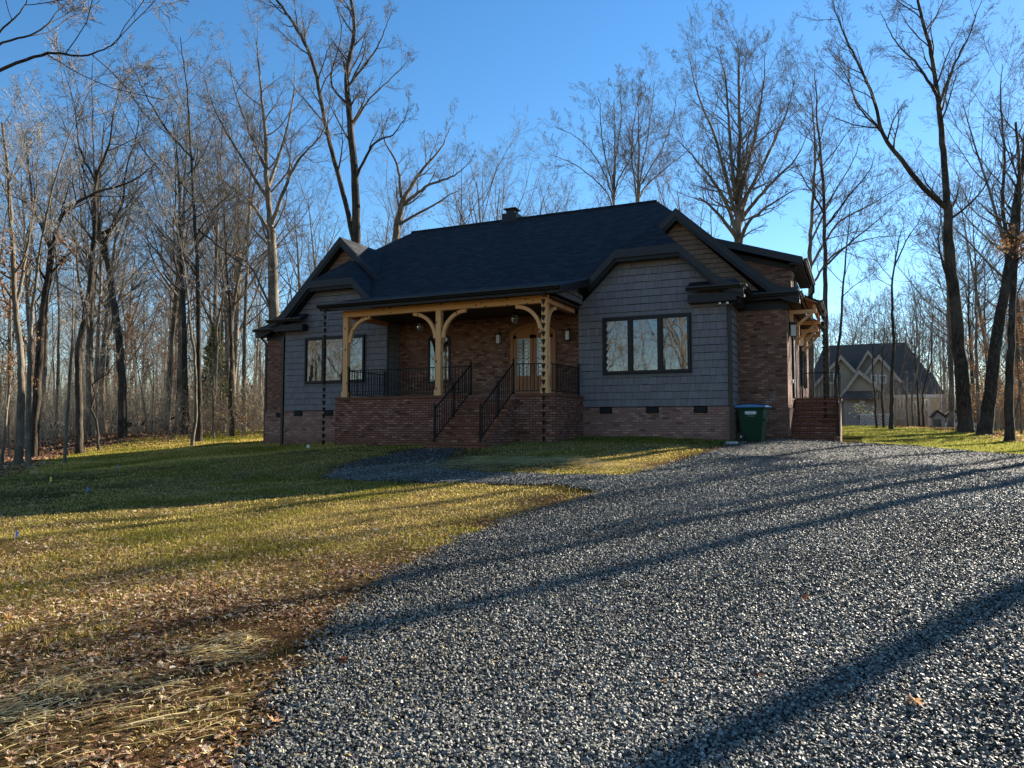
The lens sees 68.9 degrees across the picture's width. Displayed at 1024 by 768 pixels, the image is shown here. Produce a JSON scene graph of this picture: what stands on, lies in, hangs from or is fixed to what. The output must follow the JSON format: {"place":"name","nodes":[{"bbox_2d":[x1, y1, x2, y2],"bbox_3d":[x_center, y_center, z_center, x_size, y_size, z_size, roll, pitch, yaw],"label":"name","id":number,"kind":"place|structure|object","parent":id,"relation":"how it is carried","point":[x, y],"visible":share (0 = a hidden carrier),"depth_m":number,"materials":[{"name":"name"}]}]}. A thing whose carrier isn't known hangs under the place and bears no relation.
{"place":"outdoors","nodes":[
{"label":"outdoors","id":0,"kind":"place"},
{"bbox_2d":[0,425,1023,767],"bbox_3d":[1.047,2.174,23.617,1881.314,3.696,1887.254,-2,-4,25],"label":"ground","id":1,"kind":"structure","parent":0,"point":[152,753],"depth_m":7.57,"materials":[{"name":"green plant"}]},
{"bbox_2d":[0,283,41,455],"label":"beech sapling","id":2,"kind":"object","parent":1,"relation":"on","point":[6,387],"visible":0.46,"depth_m":30.80,"materials":[{"name":"brown plant"}]},
{"bbox_2d":[0,248,42,462],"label":"beech sapling","id":3,"kind":"object","parent":1,"relation":"on","point":[11,356],"visible":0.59,"depth_m":27.30,"materials":[{"name":"brown plant"}]},
{"bbox_2d":[0,153,61,286],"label":"bare tree","id":4,"kind":"object","parent":1,"relation":"on","point":[18,216],"visible":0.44,"depth_m":41.59,"materials":[{"name":"brown plant"}]},
{"bbox_2d":[0,62,80,465],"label":"bare tree","id":5,"kind":"object","parent":1,"relation":"on","point":[20,428],"visible":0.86,"depth_m":26.13,"materials":[{"name":"brown plant"}]},
{"bbox_2d":[0,129,84,436],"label":"bare tree","id":6,"kind":"object","parent":1,"relation":"on","point":[58,349],"visible":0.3,"depth_m":41.86,"materials":[{"name":"brown plant"}]},
{"bbox_2d":[0,97,101,400],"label":"bare tree","id":7,"kind":"object","parent":1,"relation":"on","point":[37,300],"visible":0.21,"depth_m":52.87,"materials":[{"name":"brown plant"}]},
{"bbox_2d":[0,181,104,433],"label":"bare tree","id":8,"kind":"object","parent":1,"relation":"on","point":[35,311],"visible":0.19,"depth_m":56.72,"materials":[{"name":"brown plant"}]},
{"bbox_2d":[0,23,130,466],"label":"bare tree","id":9,"kind":"object","parent":1,"relation":"on","point":[28,416],"visible":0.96,"depth_m":24.04,"materials":[{"name":"brown plant"}]},
{"bbox_2d":[0,97,134,429],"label":"bare tree","id":10,"kind":"object","parent":1,"relation":"on","point":[46,338],"visible":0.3,"depth_m":50.14,"materials":[{"name":"brown plant"}]},
{"bbox_2d":[0,87,174,456],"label":"bare tree","id":11,"kind":"object","parent":1,"relation":"on","point":[37,393],"visible":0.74,"depth_m":30.08,"materials":[{"name":"brown plant"}]},
{"bbox_2d":[37,215,141,462],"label":"sapling","id":12,"kind":"object","parent":1,"relation":"on","point":[68,397],"visible":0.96,"depth_m":25.56,"materials":[{"name":"brown plant"}]},
{"bbox_2d":[38,159,146,430],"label":"bare tree","id":13,"kind":"object","parent":1,"relation":"on","point":[97,268],"visible":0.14,"depth_m":62.09,"materials":[{"name":"brown plant"}]},
{"bbox_2d":[0,36,186,435],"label":"bare tree","id":14,"kind":"object","parent":1,"relation":"on","point":[89,337],"visible":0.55,"depth_m":40.09,"materials":[{"name":"grey plant"}]},
{"bbox_2d":[0,0,188,154],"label":"bare tree","id":15,"kind":"object","parent":1,"relation":"on","point":[10,65],"visible":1,"depth_m":15.01,"materials":[{"name":"brown plant"}]},
{"bbox_2d":[19,181,169,397],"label":"bare tree","id":16,"kind":"object","parent":1,"relation":"on","point":[107,361],"visible":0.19,"depth_m":72.18,"materials":[{"name":"brown plant"}]},
{"bbox_2d":[37,31,164,453],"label":"bare tree","id":17,"kind":"object","parent":1,"relation":"on","point":[79,449],"visible":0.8,"depth_m":31.29,"materials":[{"name":"brown plant"}]},
{"bbox_2d":[38,112,163,415],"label":"bare tree","id":18,"kind":"object","parent":1,"relation":"on","point":[98,343],"visible":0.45,"depth_m":42.20,"materials":[{"name":"brown plant"}]},
{"bbox_2d":[39,230,168,409],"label":"bare tree","id":19,"kind":"object","parent":1,"relation":"on","point":[125,304],"visible":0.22,"depth_m":71.58,"materials":[{"name":"brown plant"}]},
{"bbox_2d":[82,314,128,450],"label":"sapling","id":20,"kind":"object","parent":1,"relation":"on","point":[96,421],"visible":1,"depth_m":31.86,"materials":[{"name":"brown plant"}]},
{"bbox_2d":[46,108,173,432],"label":"bare tree","id":21,"kind":"object","parent":1,"relation":"on","point":[104,338],"visible":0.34,"depth_m":46.45,"materials":[{"name":"brown plant"}]},
{"bbox_2d":[56,79,179,438],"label":"bare tree","id":22,"kind":"object","parent":1,"relation":"on","point":[122,433],"visible":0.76,"depth_m":36.18,"materials":[{"name":"brown plant"}]},
{"bbox_2d":[73,176,170,428],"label":"bare tree","id":23,"kind":"object","parent":1,"relation":"on","point":[129,309],"visible":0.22,"depth_m":58.40,"materials":[{"name":"brown plant"}]},
{"bbox_2d":[0,342,263,435],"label":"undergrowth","id":24,"kind":"object","parent":1,"relation":"on","point":[244,416],"visible":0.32,"depth_m":41.19,"materials":[{"name":"brown plant"}]},
{"bbox_2d":[0,323,267,443],"bbox_3d":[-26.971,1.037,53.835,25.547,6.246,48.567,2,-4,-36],"label":"undergrowth","id":25,"kind":"object","parent":1,"relation":"on","point":[45,432],"visible":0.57,"depth_m":40.40,"materials":[{"name":"brown plant"}]},
{"bbox_2d":[119,300,155,431],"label":"beech sapling","id":26,"kind":"object","parent":1,"relation":"on","point":[129,315],"visible":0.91,"depth_m":40.33,"materials":[{"name":"brown plant"}]},
{"bbox_2d":[107,140,229,445],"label":"bare tree","id":27,"kind":"object","parent":1,"relation":"on","point":[185,279],"visible":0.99,"depth_m":33.13,"materials":[{"name":"brown plant"}]},
{"bbox_2d":[148,294,188,389],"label":"beech sapling","id":28,"kind":"object","parent":1,"relation":"on","point":[160,346],"visible":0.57,"depth_m":48.32,"materials":[{"name":"plant"}]},
{"bbox_2d":[149,256,204,432],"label":"sapling","id":29,"kind":"object","parent":1,"relation":"on","point":[172,371],"visible":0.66,"depth_m":40.77,"materials":[{"name":"brown plant"}]},
{"bbox_2d":[84,33,278,433],"bbox_3d":[-18.473,-8.177,39.268,9.455,21.945,12.375,0,-3,4],"label":"bare tree","id":30,"kind":"object","parent":1,"relation":"on","point":[184,348],"visible":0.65,"depth_m":40.26,"materials":[{"name":"brown plant"}]},
{"bbox_2d":[104,84,259,428],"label":"bare tree","id":31,"kind":"object","parent":1,"relation":"on","point":[176,280],"visible":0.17,"depth_m":52.06,"materials":[{"name":"brown plant"}]},
{"bbox_2d":[0,430,364,475],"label":"lawn grass","id":32,"kind":"structure","parent":1,"relation":"on","point":[190,454],"depth_m":27.98,"materials":[{"name":"green plant"}]},
{"bbox_2d":[129,103,237,430],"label":"bare tree","id":33,"kind":"object","parent":1,"relation":"on","point":[172,332],"visible":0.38,"depth_m":43.71,"materials":[{"name":"brown plant"}]},
{"bbox_2d":[108,60,266,432],"bbox_3d":[-18.429,-7.986,41.610,7.676,21.640,8.059,2,-4,-29],"label":"bare tree","id":34,"kind":"object","parent":1,"relation":"on","point":[179,379],"visible":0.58,"depth_m":41.71,"materials":[{"name":"brown plant"}]},
{"bbox_2d":[116,62,279,428],"bbox_3d":[-18.548,-8.355,45.762,8.431,22.637,8.030,-1,-3,12],"label":"bare tree","id":35,"kind":"object","parent":1,"relation":"on","point":[216,238],"visible":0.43,"depth_m":45.49,"materials":[{"name":"brown plant"}]},
{"bbox_2d":[118,0,293,441],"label":"bare tree","id":36,"kind":"object","parent":1,"relation":"on","point":[199,427],"visible":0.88,"depth_m":35.40,"materials":[{"name":"brown plant"}]},
{"bbox_2d":[155,117,259,436],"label":"bare tree","id":37,"kind":"object","parent":1,"relation":"on","point":[231,428],"visible":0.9,"depth_m":38.15,"materials":[{"name":"brown plant"}]},
{"bbox_2d":[192,269,234,438],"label":"sapling","id":38,"kind":"object","parent":1,"relation":"on","point":[212,389],"visible":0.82,"depth_m":36.21,"materials":[{"name":"brown plant"}]},
{"bbox_2d":[193,321,239,408],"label":"cedar tree","id":39,"kind":"object","parent":1,"relation":"on","point":[208,354],"visible":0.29,"depth_m":44.86,"materials":[{"name":"green plant"}]},
{"bbox_2d":[136,84,297,427],"bbox_3d":[-20.213,-8.289,50.573,9.938,22.751,6.880,-1,-3,12],"label":"bare tree","id":40,"kind":"object","parent":1,"relation":"on","point":[226,310],"visible":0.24,"depth_m":49.87,"materials":[{"name":"brown plant"}]},
{"bbox_2d":[188,136,266,368],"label":"bare tree","id":41,"kind":"object","parent":1,"relation":"on","point":[223,319],"visible":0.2,"depth_m":51.21,"materials":[{"name":"brown plant"}]},
{"bbox_2d":[141,53,325,389],"bbox_3d":[-20.255,-9.487,52.596,9.435,25.391,12.143,-3,-4,41],"label":"bare tree","id":42,"kind":"object","parent":1,"relation":"on","point":[237,329],"visible":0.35,"depth_m":52.39,"materials":[{"name":"brown plant"}]},
{"bbox_2d":[199,182,267,430],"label":"bare tree","id":43,"kind":"object","parent":1,"relation":"on","point":[219,313],"visible":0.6,"depth_m":42.26,"materials":[{"name":"brown plant"}]},
{"bbox_2d":[155,103,314,356],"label":"bare tree","id":44,"kind":"object","parent":1,"relation":"on","point":[226,320],"visible":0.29,"depth_m":52.67,"materials":[{"name":"brown plant"}]},
{"bbox_2d":[159,69,335,429],"bbox_3d":[-15.545,-8.357,44.155,9.812,22.462,6.792,-1,-4,22],"label":"bare tree","id":45,"kind":"object","parent":1,"relation":"on","point":[234,303],"visible":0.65,"depth_m":44.71,"materials":[{"name":"brown plant"}]},
{"bbox_2d":[220,109,281,429],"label":"bare tree","id":46,"kind":"object","parent":1,"relation":"on","point":[245,319],"visible":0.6,"depth_m":44.30,"materials":[{"name":"brown plant"}]},
{"bbox_2d":[167,0,371,318],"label":"bare tree","id":47,"kind":"object","parent":1,"relation":"on","point":[272,300],"visible":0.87,"depth_m":43.43,"materials":[{"name":"grey plant"}]},
{"bbox_2d":[220,148,379,316],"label":"bare tree","id":48,"kind":"object","parent":1,"relation":"on","point":[298,259],"visible":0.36,"depth_m":63.08,"materials":[{"name":"brown plant"}]},
{"bbox_2d":[278,144,345,288],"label":"bare tree","id":49,"kind":"object","parent":1,"relation":"on","point":[321,216],"visible":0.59,"depth_m":64.89,"materials":[{"name":"brown plant"}]},
{"bbox_2d":[254,0,419,243],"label":"bare tree","id":50,"kind":"object","parent":1,"relation":"on","point":[353,222],"visible":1,"depth_m":45.12,"materials":[{"name":"brown plant"}]},
{"bbox_2d":[359,141,420,245],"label":"bare tree","id":51,"kind":"object","parent":1,"relation":"on","point":[393,220],"visible":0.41,"depth_m":59.30,"materials":[{"name":"brown plant"}]},
{"bbox_2d":[360,145,429,249],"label":"bare tree","id":52,"kind":"object","parent":1,"relation":"on","point":[403,229],"visible":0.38,"depth_m":70.97,"materials":[{"name":"brown plant"}]},
{"bbox_2d":[367,97,477,241],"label":"bare tree","id":53,"kind":"object","parent":1,"relation":"on","point":[401,205],"visible":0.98,"depth_m":47.80,"materials":[{"name":"brown plant"}]},
{"bbox_2d":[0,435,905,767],"bbox_3d":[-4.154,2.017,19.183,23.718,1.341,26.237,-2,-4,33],"label":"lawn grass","id":54,"kind":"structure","parent":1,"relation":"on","point":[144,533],"depth_m":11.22,"materials":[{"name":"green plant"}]},
{"bbox_2d":[407,133,523,232],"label":"bare tree","id":55,"kind":"object","parent":1,"relation":"on","point":[477,163],"visible":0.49,"depth_m":67.58,"materials":[{"name":"brown plant"}]},
{"bbox_2d":[427,107,544,226],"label":"bare tree","id":56,"kind":"object","parent":1,"relation":"on","point":[469,199],"visible":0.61,"depth_m":57.35,"materials":[{"name":"brown plant"}]},
{"bbox_2d":[440,118,556,223],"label":"bare tree","id":57,"kind":"object","parent":1,"relation":"on","point":[504,184],"visible":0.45,"depth_m":62.10,"materials":[{"name":"brown plant"}]},
{"bbox_2d":[0,444,1010,767],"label":"fallen leaves","id":58,"kind":"object","parent":1,"relation":"on","point":[192,752],"visible":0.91,"depth_m":5.83,"materials":[{"name":"brown plant"}]},
{"bbox_2d":[0,453,1011,767],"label":"loose straw","id":59,"kind":"object","parent":1,"relation":"on","point":[80,683],"visible":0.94,"depth_m":4.52,"materials":[{"name":"beige plant"}]},
{"bbox_2d":[0,219,1023,426],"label":"distant wood","id":60,"kind":"object","parent":1,"relation":"on","point":[258,341],"visible":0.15,"depth_m":91.13,"materials":[{"name":"brown plant"}]},
{"bbox_2d":[0,425,1023,477],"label":"leaf litter","id":61,"kind":"object","parent":1,"relation":"on","point":[5,466],"visible":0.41,"depth_m":35.00,"materials":[{"name":"brown plant"}]},
{"bbox_2d":[476,130,580,219],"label":"bare tree","id":62,"kind":"object","parent":1,"relation":"on","point":[561,205],"visible":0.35,"depth_m":63.24,"materials":[{"name":"brown plant"}]},
{"bbox_2d":[252,200,841,448],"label":"brick house","id":63,"kind":"structure","parent":1,"relation":"on","point":[675,321],"depth_m":24.71,"materials":[{"name":"paint"}]},
{"bbox_2d":[304,333,366,384],"bbox_3d":[-6.868,-0.934,28.863,2.944,1.909,0.105,-2,-4,25],"label":"window","id":64,"kind":"structure","parent":63,"relation":"in","point":[313,350],"depth_m":28.92,"materials":[{"name":"clear glass"}]},
{"bbox_2d":[427,335,450,385],"bbox_3d":[-2.717,-0.922,27.781,1.000,1.950,0.072,-2,-4,25],"label":"window","id":65,"kind":"structure","parent":63,"relation":"in","point":[431,341],"depth_m":27.80,"materials":[{"name":"clear glass"}]},
{"bbox_2d":[510,323,556,393],"bbox_3d":[0.725,-0.821,26.114,1.800,2.621,0.181,-2,-4,25],"label":"door","id":66,"kind":"structure","parent":63,"relation":"in","point":[525,341],"depth_m":26.20,"materials":[{"name":"brown wood"}]},
{"bbox_2d":[541,291,545,442],"bbox_3d":[0.920,-0.528,21.832,0.140,4.494,0.133,-2,-4,25],"label":"rain chain","id":67,"kind":"object","parent":63,"relation":"hanging from","point":[543,363],"visible":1,"depth_m":21.80,"materials":[{"name":"brown metal"}]},
{"bbox_2d":[602,312,692,376],"bbox_3d":[4.252,-1.243,23.711,2.924,1.939,0.105,-2,-4,25],"label":"window","id":68,"kind":"structure","parent":63,"relation":"in","point":[648,344],"depth_m":23.68,"materials":[{"name":"clear glass"}]},
{"bbox_2d":[514,152,586,214],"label":"bare tree","id":69,"kind":"object","parent":1,"relation":"on","point":[545,209],"visible":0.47,"depth_m":60.37,"materials":[{"name":"brown plant"}]},
{"bbox_2d":[525,63,674,205],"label":"bare tree","id":70,"kind":"object","parent":1,"relation":"on","point":[612,180],"visible":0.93,"depth_m":56.61,"materials":[{"name":"brown plant"}]},
{"bbox_2d":[607,42,709,201],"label":"bare tree","id":71,"kind":"object","parent":1,"relation":"on","point":[637,195],"visible":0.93,"depth_m":56.62,"materials":[{"name":"brown plant"}]},
{"bbox_2d":[630,116,720,236],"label":"bare tree","id":72,"kind":"object","parent":1,"relation":"on","point":[669,190],"visible":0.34,"depth_m":60.41,"materials":[{"name":"brown plant"}]},
{"bbox_2d":[656,0,839,243],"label":"bare tree","id":73,"kind":"object","parent":1,"relation":"on","point":[736,199],"visible":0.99,"depth_m":44.06,"materials":[{"name":"grey plant"}]},
{"bbox_2d":[773,34,921,397],"bbox_3d":[20.493,-9.396,44.498,9.233,24.450,6.038,1,-3,-9],"label":"bare tree","id":74,"kind":"object","parent":1,"relation":"on","point":[825,279],"visible":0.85,"depth_m":44.58,"materials":[{"name":"brown plant"}]},
{"bbox_2d":[802,173,894,397],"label":"bare tree","id":75,"kind":"object","parent":1,"relation":"on","point":[838,342],"visible":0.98,"depth_m":40.24,"materials":[{"name":"brown plant"}]},
{"bbox_2d":[779,54,940,397],"bbox_3d":[22.540,-9.060,47.987,10.549,23.992,5.281,1,-3,-15],"label":"bare tree","id":76,"kind":"object","parent":1,"relation":"on","point":[810,291],"visible":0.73,"depth_m":47.69,"materials":[{"name":"brown plant"}]},
{"bbox_2d":[839,285,904,427],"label":"sapling","id":77,"kind":"object","parent":1,"relation":"on","point":[883,339],"visible":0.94,"depth_m":46.16,"materials":[{"name":"brown plant"}]},
{"bbox_2d":[838,262,909,427],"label":"sapling","id":78,"kind":"object","parent":1,"relation":"on","point":[873,357],"visible":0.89,"depth_m":45.46,"materials":[{"name":"brown plant"}]},
{"bbox_2d":[814,342,943,425],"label":"neighbour house","id":79,"kind":"structure","parent":1,"relation":"on","point":[855,363],"depth_m":64.04,"materials":[{"name":"grey"}]},
{"bbox_2d":[791,0,1007,431],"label":"bare tree","id":80,"kind":"object","parent":1,"relation":"on","point":[965,420],"visible":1,"depth_m":38.28,"materials":[{"name":"brown plant"}]},
{"bbox_2d":[861,183,950,428],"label":"bare tree","id":81,"kind":"object","parent":1,"relation":"on","point":[891,415],"visible":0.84,"depth_m":42.27,"materials":[{"name":"brown plant"}]},
{"bbox_2d":[883,272,928,426],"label":"sapling","id":82,"kind":"object","parent":1,"relation":"on","point":[907,412],"visible":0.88,"depth_m":47.17,"materials":[{"name":"brown plant"}]},
{"bbox_2d":[878,282,938,426],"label":"sapling","id":83,"kind":"object","parent":1,"relation":"on","point":[912,413],"visible":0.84,"depth_m":48.13,"materials":[{"name":"brown plant"}]},
{"bbox_2d":[863,362,955,425],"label":"bare shrubs","id":84,"kind":"object","parent":1,"relation":"on","point":[901,419],"visible":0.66,"depth_m":53.17,"materials":[{"name":"brown plant"}]},
{"bbox_2d":[894,272,943,426],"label":"sapling","id":85,"kind":"object","parent":1,"relation":"on","point":[915,361],"visible":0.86,"depth_m":48.99,"materials":[{"name":"brown plant"}]},
{"bbox_2d":[903,286,947,425],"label":"sapling","id":86,"kind":"object","parent":1,"relation":"on","point":[922,412],"visible":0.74,"depth_m":50.22,"materials":[{"name":"brown plant"}]},
{"bbox_2d":[877,155,1000,426],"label":"bare tree","id":87,"kind":"object","parent":1,"relation":"on","point":[951,422],"visible":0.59,"depth_m":46.87,"materials":[{"name":"brown plant"}]},
{"bbox_2d":[903,202,997,408],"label":"bare tree","id":88,"kind":"object","parent":1,"relation":"on","point":[947,330],"visible":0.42,"depth_m":72.24,"materials":[{"name":"brown plant"}]},
{"bbox_2d":[920,155,1001,427],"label":"bare tree","id":89,"kind":"object","parent":1,"relation":"on","point":[976,334],"visible":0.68,"depth_m":46.28,"materials":[{"name":"brown plant"}]},
{"bbox_2d":[901,6,1023,361],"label":"bare tree","id":90,"kind":"object","parent":1,"relation":"on","point":[982,217],"visible":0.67,"depth_m":45.47,"materials":[{"name":"brown plant"}]},
{"bbox_2d":[904,209,1023,425],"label":"bare tree","id":91,"kind":"object","parent":1,"relation":"on","point":[969,338],"visible":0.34,"depth_m":61.76,"materials":[{"name":"brown plant"}]},
{"bbox_2d":[905,134,1023,418],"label":"bare tree","id":92,"kind":"object","parent":1,"relation":"on","point":[979,307],"visible":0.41,"depth_m":59.46,"materials":[{"name":"brown plant"}]},
{"bbox_2d":[909,172,1023,426],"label":"bare tree","id":93,"kind":"object","parent":1,"relation":"on","point":[1017,343],"visible":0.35,"depth_m":50.75,"materials":[{"name":"brown plant"}]},
{"bbox_2d":[944,24,1023,434],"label":"bare tree","id":94,"kind":"object","parent":1,"relation":"on","point":[987,414],"visible":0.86,"depth_m":36.27,"materials":[{"name":"brown plant"}]},
{"bbox_2d":[944,210,1023,362],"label":"bare tree","id":95,"kind":"object","parent":1,"relation":"on","point":[984,315],"visible":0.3,"depth_m":68.35,"materials":[{"name":"brown plant"}]},
{"bbox_2d":[945,353,1023,429],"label":"undergrowth","id":96,"kind":"object","parent":1,"relation":"on","point":[1000,419],"visible":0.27,"depth_m":44.70,"materials":[{"name":"brown plant"}]},
{"bbox_2d":[970,349,1023,425],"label":"clinging leaves","id":97,"kind":"object","parent":1,"relation":"on","point":[999,391],"visible":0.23,"depth_m":44.87,"materials":[{"name":"brown plant"}]},
{"bbox_2d":[973,88,1023,441],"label":"bare tree","id":98,"kind":"object","parent":1,"relation":"on","point":[1009,430],"visible":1,"depth_m":30.16,"materials":[{"name":"brown plant"}]},
{"bbox_2d":[994,301,1023,433],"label":"beech sapling","id":99,"kind":"object","parent":1,"relation":"on","point":[1021,372],"visible":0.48,"depth_m":36.23,"materials":[{"name":"brown plant"}]},
{"bbox_2d":[0,0,1023,407],"label":"sky","id":100,"kind":"structure","parent":0,"point":[499,59],"materials":[{"name":"blue"}]},
{"bbox_2d":[209,438,1023,767],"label":"gravel driveway","id":101,"kind":"structure","parent":0,"point":[728,453],"depth_m":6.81,"materials":[{"name":"grey gravel"}]},
{"bbox_2d":[734,404,771,440],"bbox_3d":[7.051,1.140,21.881,0.937,1.070,0.710,-2,-4,33],"label":"wheeled bin","id":102,"kind":"object","parent":101,"relation":"on","point":[753,419],"visible":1,"depth_m":21.63,"materials":[{"name":"plastic"}]},
{"bbox_2d":[842,425,1023,453],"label":"side lawn grass","id":103,"kind":"structure","parent":0,"point":[869,437],"depth_m":31.01,"materials":[{"name":"green plant"}]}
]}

